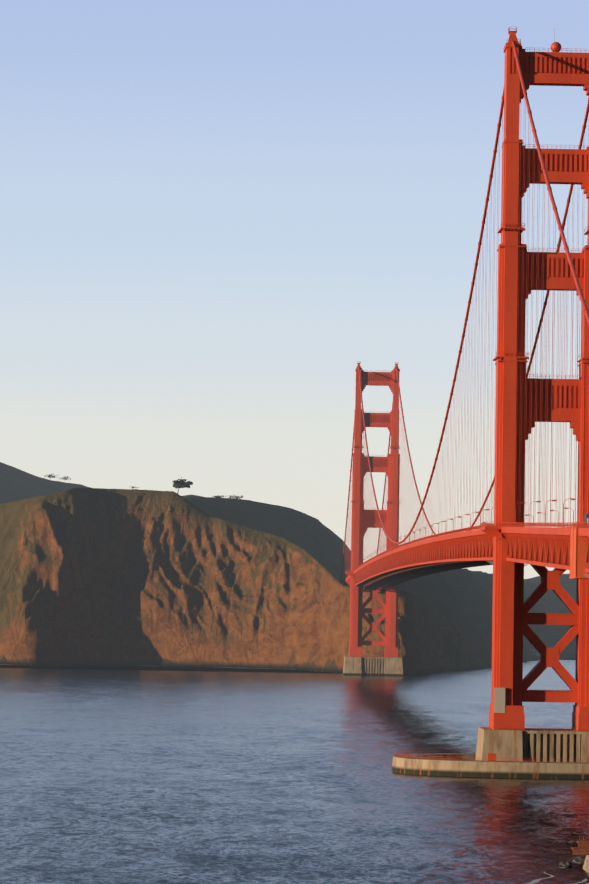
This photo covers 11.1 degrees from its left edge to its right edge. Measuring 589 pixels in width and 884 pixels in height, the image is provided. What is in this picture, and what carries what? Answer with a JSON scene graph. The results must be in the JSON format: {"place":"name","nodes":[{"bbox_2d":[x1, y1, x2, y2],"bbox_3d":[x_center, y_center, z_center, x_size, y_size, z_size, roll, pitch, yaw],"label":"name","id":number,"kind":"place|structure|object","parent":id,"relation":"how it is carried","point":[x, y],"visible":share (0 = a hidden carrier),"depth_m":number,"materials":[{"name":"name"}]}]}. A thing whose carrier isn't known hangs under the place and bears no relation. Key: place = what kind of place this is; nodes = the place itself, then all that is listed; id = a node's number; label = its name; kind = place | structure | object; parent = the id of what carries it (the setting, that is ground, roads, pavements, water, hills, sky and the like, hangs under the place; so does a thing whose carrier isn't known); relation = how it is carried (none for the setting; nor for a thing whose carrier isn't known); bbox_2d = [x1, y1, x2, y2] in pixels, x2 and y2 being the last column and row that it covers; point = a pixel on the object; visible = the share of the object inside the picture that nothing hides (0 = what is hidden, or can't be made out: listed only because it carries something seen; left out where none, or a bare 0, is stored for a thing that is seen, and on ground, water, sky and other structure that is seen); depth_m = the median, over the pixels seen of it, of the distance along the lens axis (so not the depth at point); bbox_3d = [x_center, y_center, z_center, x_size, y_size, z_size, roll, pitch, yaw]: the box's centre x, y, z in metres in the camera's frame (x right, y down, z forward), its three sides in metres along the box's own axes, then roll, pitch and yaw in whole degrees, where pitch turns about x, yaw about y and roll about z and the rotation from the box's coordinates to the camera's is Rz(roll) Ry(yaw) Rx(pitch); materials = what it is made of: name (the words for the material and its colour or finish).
{"place":"outdoors","nodes":[
{"label":"outdoors","id":0,"kind":"place"},
{"bbox_2d":[0,487,491,674],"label":"headland cliff","id":1,"kind":"structure","parent":0,"point":[90,576],"depth_m":2436.84,"materials":[{"name":"brown stone"}]},
{"bbox_2d":[172,477,192,493],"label":"cypress","id":2,"kind":"object","parent":1,"relation":"on","point":[181,483],"visible":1,"depth_m":2535.09,"materials":[{"name":"green plant"}]},
{"bbox_2d":[341,497,588,590],"bbox_3d":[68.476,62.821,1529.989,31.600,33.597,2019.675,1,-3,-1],"label":"bridge deck","id":3,"kind":"structure","parent":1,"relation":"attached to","point":[540,544],"depth_m":1107.73,"materials":[{"name":"red metal"}]},
{"bbox_2d":[569,521,588,578],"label":"scaffold wrap","id":4,"kind":"object","parent":3,"relation":"on","point":[578,553],"visible":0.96,"depth_m":702.31,"materials":[{"name":"orange"}]},
{"bbox_2d":[0,462,576,674],"bbox_3d":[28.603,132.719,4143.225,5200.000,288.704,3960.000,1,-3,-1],"label":"hills","id":5,"kind":"structure","parent":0,"point":[470,592],"depth_m":2950.43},
{"bbox_2d":[228,495,242,498],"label":"ridge tree","id":6,"kind":"object","parent":5,"relation":"on","point":[236,497],"visible":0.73,"depth_m":2993.57,"materials":[{"name":"green plant"}]},
{"bbox_2d":[527,645,539,657],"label":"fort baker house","id":7,"kind":"structure","parent":5,"relation":"on","point":[531,648],"depth_m":3038.76,"materials":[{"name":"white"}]},
{"bbox_2d":[0,657,588,883],"bbox_3d":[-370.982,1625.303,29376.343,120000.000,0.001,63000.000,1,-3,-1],"label":"sea water","id":8,"kind":"structure","parent":0,"point":[130,775],"depth_m":837.08,"materials":[{"name":"blue liquid"}]},
{"bbox_2d":[343,655,402,675],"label":"pier","id":9,"kind":"structure","parent":8,"relation":"in","point":[372,666],"depth_m":2187.91,"materials":[{"name":"concrete"}]},
{"bbox_2d":[345,361,400,657],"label":"tower","id":10,"kind":"structure","parent":9,"relation":"on","point":[389,465],"depth_m":2199.98,"materials":[{"name":"red metal"}]},
{"bbox_2d":[392,750,588,778],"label":"fender","id":11,"kind":"object","parent":8,"relation":"in","point":[453,764],"visible":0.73,"depth_m":895.89,"materials":[{"name":"concrete"}]},
{"bbox_2d":[476,726,588,761],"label":"pier","id":12,"kind":"structure","parent":8,"relation":"in","point":[534,744],"depth_m":910.49,"materials":[{"name":"concrete"}]},
{"bbox_2d":[480,27,588,730],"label":"tower","id":13,"kind":"structure","parent":12,"relation":"on","point":[512,617],"depth_m":922.29,"materials":[{"name":"red metal"}]},
{"bbox_2d":[340,40,588,581],"bbox_3d":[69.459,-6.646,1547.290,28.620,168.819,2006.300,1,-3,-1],"label":"suspension cables","id":14,"kind":"object","parent":13,"relation":"attached to","point":[426,499],"visible":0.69,"depth_m":1021.04,"materials":[{"name":"red metal"}]},
{"bbox_2d":[526,862,588,883],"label":"surf foam","id":15,"kind":"object","parent":8,"relation":"on","point":[538,880],"visible":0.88,"depth_m":556.64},
{"bbox_2d":[0,0,588,578],"label":"sky","id":16,"kind":"structure","parent":0,"point":[212,212],"materials":[{"name":"blue"}]},
{"bbox_2d":[585,514,588,527],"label":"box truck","id":17,"kind":"object","parent":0,"point":[586,517],"visible":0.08,"depth_m":749.17,"materials":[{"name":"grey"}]},
{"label":"fort point beach","id":18,"kind":"structure","parent":0,"visible":0},
{"bbox_2d":[558,855,585,867],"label":"shore boulders","id":19,"kind":"object","parent":18,"relation":"on","point":[568,864],"visible":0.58,"depth_m":586.65,"materials":[{"name":"grey stone"}]},
{"bbox_2d":[571,836,588,872],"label":"fort point seawall","id":20,"kind":"object","parent":18,"relation":"on","point":[582,848],"visible":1,"depth_m":566.53,"materials":[{"name":"concrete"}]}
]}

